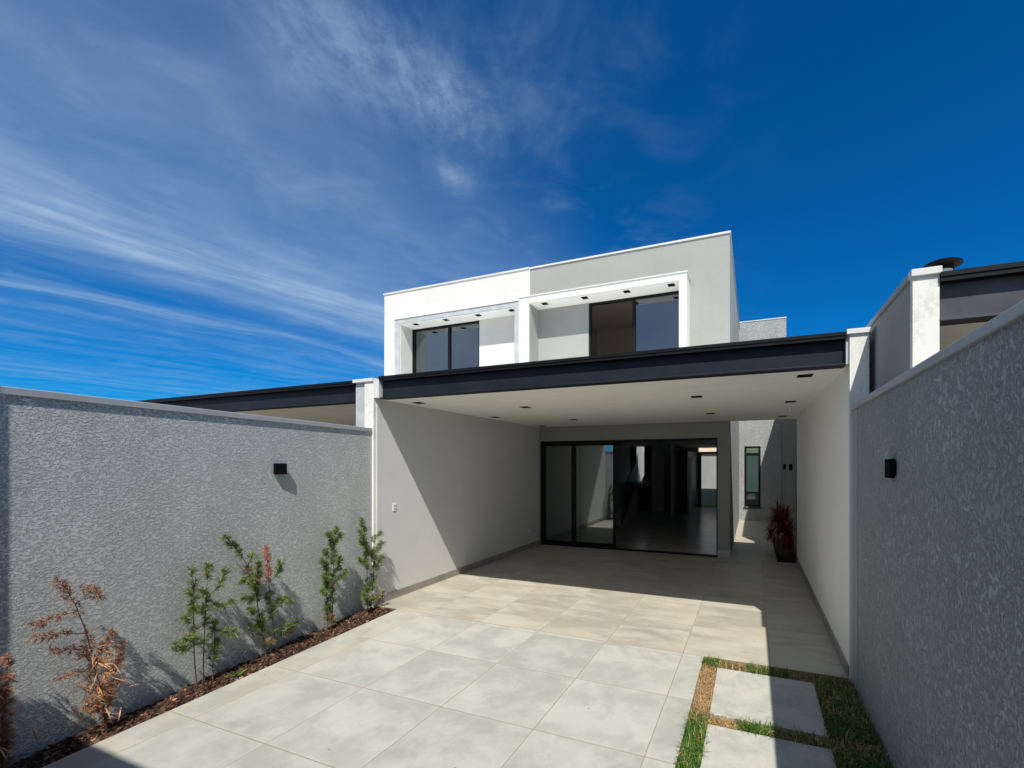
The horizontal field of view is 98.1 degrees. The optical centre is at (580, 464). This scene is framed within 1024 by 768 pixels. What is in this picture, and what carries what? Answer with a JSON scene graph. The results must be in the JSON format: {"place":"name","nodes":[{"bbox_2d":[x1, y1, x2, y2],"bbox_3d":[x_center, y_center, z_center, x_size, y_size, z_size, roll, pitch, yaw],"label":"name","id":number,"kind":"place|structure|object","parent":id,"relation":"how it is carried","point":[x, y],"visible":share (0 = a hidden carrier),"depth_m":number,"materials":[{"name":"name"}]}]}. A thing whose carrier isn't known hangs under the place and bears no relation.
{"place":"outdoors","nodes":[
{"label":"outdoors","id":0,"kind":"place"},
{"bbox_2d":[139,267,529,426],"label":"house","id":1,"kind":"structure","parent":0,"point":[466,322],"depth_m":11.18,"materials":[{"name":"white paint"}]},
{"bbox_2d":[413,320,478,372],"bbox_3d":[-3.656,-2.658,11.949,2.200,2.260,0.072,0,0,21],"label":"window","id":2,"kind":"structure","parent":1,"relation":"in","point":[452,346],"depth_m":11.95,"materials":[{"name":"glass"}]},
{"bbox_2d":[42,609,702,767],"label":"driveway","id":3,"kind":"structure","parent":0,"point":[396,688],"depth_m":3.38,"materials":[{"name":"grey tile"}]},
{"bbox_2d":[0,0,1023,400],"label":"sky","id":4,"kind":"structure","parent":0,"point":[198,197],"materials":[{"name":"blue"}]},
{"bbox_2d":[374,520,849,682],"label":"carport floor","id":5,"kind":"structure","parent":0,"point":[750,600],"depth_m":6.03,"materials":[{"name":"beige tile"}]},
{"bbox_2d":[363,230,871,682],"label":"house","id":6,"kind":"structure","parent":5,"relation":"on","point":[662,362],"depth_m":7.77,"materials":[{"name":"grey paint"}]},
{"bbox_2d":[541,438,717,556],"bbox_3d":[0.936,0.662,9.704,4.000,2.430,0.105,0,0,21],"label":"sliding door","id":7,"kind":"structure","parent":6,"relation":"in","point":[572,543],"depth_m":10.07,"materials":[{"name":"black metal"}]},
{"bbox_2d":[589,291,678,355],"bbox_3d":[1.176,-2.606,9.617,2.100,2.115,0.072,0,0,21],"label":"window","id":8,"kind":"structure","parent":6,"relation":"in","point":[655,316],"depth_m":9.46,"materials":[{"name":"glass"}]},
{"bbox_2d":[689,456,691,512],"bbox_3d":[4.319,0.772,17.317,0.020,2.200,0.800,0,0,21],"label":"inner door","id":9,"kind":"structure","parent":6,"relation":"in","point":[690,458],"depth_m":17.27,"materials":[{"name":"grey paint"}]},
{"bbox_2d":[743,446,761,508],"bbox_3d":[5.793,0.417,14.840,0.570,2.090,0.120,0,0,21],"label":"window","id":10,"kind":"structure","parent":6,"relation":"in","point":[752,454],"depth_m":14.86,"materials":[{"name":"glass"}]},
{"bbox_2d":[540,507,717,557],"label":"interior floor","id":11,"kind":"structure","parent":0,"point":[694,531],"depth_m":12.02,"materials":[{"name":"beige tile"}]},
{"bbox_2d":[593,454,650,525],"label":"staircase","id":12,"kind":"structure","parent":11,"relation":"on","point":[626,501],"depth_m":14.45,"materials":[{"name":"stone"}]},
{"bbox_2d":[699,448,715,451],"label":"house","id":13,"kind":"structure","parent":0,"point":[707,449],"depth_m":25.09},
{"bbox_2d":[701,505,715,507],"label":"backyard lawn","id":14,"kind":"structure","parent":0,"point":[708,506],"depth_m":19.84,"materials":[{"name":"green plant"}]},
{"bbox_2d":[674,655,893,767],"bbox_3d":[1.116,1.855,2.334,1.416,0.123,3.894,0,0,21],"label":"grass","id":15,"kind":"structure","parent":0,"point":[856,733],"depth_m":3.17,"materials":[{"name":"green plant"}]},
{"bbox_2d":[700,724,836,767],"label":"stepping stone","id":16,"kind":"object","parent":15,"relation":"on","point":[730,748],"visible":0.91,"depth_m":2.87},
{"bbox_2d":[710,668,827,742],"bbox_3d":[1.486,1.895,3.550,0.790,0.045,0.805,0,0,21],"label":"stepping stone","id":17,"kind":"object","parent":15,"relation":"on","point":[787,704],"visible":0.79,"depth_m":3.48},
{"bbox_2d":[781,257,1023,554],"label":"house","id":18,"kind":"structure","parent":0,"point":[928,310],"depth_m":2.89,"materials":[{"name":"grey paint"}]},
{"bbox_3d":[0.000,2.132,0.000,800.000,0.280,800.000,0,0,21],"label":"ground","id":19,"kind":"structure","parent":0,"visible":0},
{"bbox_2d":[0,386,371,766],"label":"garden wall","id":20,"kind":"structure","parent":19,"relation":"on","point":[132,509],"depth_m":3.48,"materials":[{"name":"paint"}]},
{"bbox_2d":[273,463,286,474],"bbox_3d":[-3.103,0.040,4.544,0.036,0.116,0.125,0,0,21],"label":"wall lamp","id":21,"kind":"object","parent":20,"relation":"attached to","point":[279,468],"visible":1,"depth_m":4.52,"materials":[{"name":"black metal"}]},
{"bbox_2d":[5,607,394,767],"bbox_3d":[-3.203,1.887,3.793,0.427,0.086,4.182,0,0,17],"label":"bark mulch","id":22,"kind":"object","parent":19,"relation":"on","point":[59,750],"visible":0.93,"depth_m":3.60,"materials":[{"name":"brown wood"}]},
{"bbox_2d":[0,652,37,767],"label":"shrub","id":23,"kind":"object","parent":22,"relation":"on","point":[5,735],"visible":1,"depth_m":2.67,"materials":[{"name":"brown plant"}]},
{"bbox_2d":[25,575,139,730],"bbox_3d":[-3.407,1.314,3.013,0.325,1.196,0.589,0,0,21],"label":"shrub","id":24,"kind":"object","parent":22,"relation":"on","point":[97,707],"visible":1,"depth_m":3.05,"materials":[{"name":"brown plant"}]},
{"bbox_2d":[167,561,241,686],"bbox_3d":[-3.192,1.366,3.754,0.239,1.094,0.548,0,0,11],"label":"shrub","id":25,"kind":"object","parent":22,"relation":"on","point":[190,634],"visible":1,"depth_m":3.75,"materials":[{"name":"green plant"}]},
{"bbox_2d":[227,665,247,676],"bbox_3d":[-3.045,1.845,3.904,0.122,0.077,0.166,0,0,32],"label":"weed","id":26,"kind":"object","parent":22,"relation":"on","point":[236,674],"visible":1,"depth_m":3.91,"materials":[{"name":"green plant"}]},
{"bbox_2d":[217,532,300,656],"bbox_3d":[-3.053,1.253,4.261,0.238,1.321,0.805,0,0,15],"label":"shrub","id":27,"kind":"object","parent":22,"relation":"on","point":[253,582],"visible":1,"depth_m":4.26,"materials":[{"name":"green plant"}]},
{"bbox_2d":[317,525,348,629],"bbox_3d":[-2.870,1.296,5.083,0.204,1.235,0.515,0,0,5],"label":"shrub","id":28,"kind":"object","parent":22,"relation":"on","point":[326,575],"visible":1,"depth_m":5.04,"materials":[{"name":"green plant"}]},
{"bbox_2d":[356,517,386,612],"bbox_3d":[-2.702,1.276,5.622,0.222,1.281,0.542,0,0,17],"label":"shrub","id":29,"kind":"object","parent":22,"relation":"on","point":[368,602],"visible":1,"depth_m":5.65,"materials":[{"name":"green plant"}]},
{"bbox_2d":[701,454,715,504],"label":"yard wall","id":30,"kind":"structure","parent":19,"relation":"on","point":[708,479],"depth_m":20.63,"materials":[{"name":"paint"}]},
{"bbox_2d":[771,538,796,562],"bbox_3d":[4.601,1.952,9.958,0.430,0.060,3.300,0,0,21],"label":"plant pot","id":31,"kind":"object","parent":19,"relation":"on","point":[779,557],"depth_m":9.45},
{"bbox_2d":[759,500,796,560],"bbox_3d":[4.040,1.296,9.052,0.794,1.293,1.403,0,0,21],"label":"cordyline","id":32,"kind":"object","parent":31,"relation":"on","point":[783,527],"visible":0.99,"depth_m":8.84,"materials":[{"name":"red plant"}]},
{"bbox_2d":[851,300,1023,767],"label":"garden wall","id":33,"kind":"structure","parent":19,"relation":"on","point":[938,600],"depth_m":1.99,"materials":[{"name":"paint"}]},
{"bbox_2d":[885,459,895,478],"bbox_3d":[1.923,0.022,2.732,0.036,0.122,0.112,0,0,21],"label":"wall lamp","id":34,"kind":"object","parent":33,"relation":"attached to","point":[890,468],"visible":1,"depth_m":2.69,"materials":[{"name":"black metal"}]}
]}

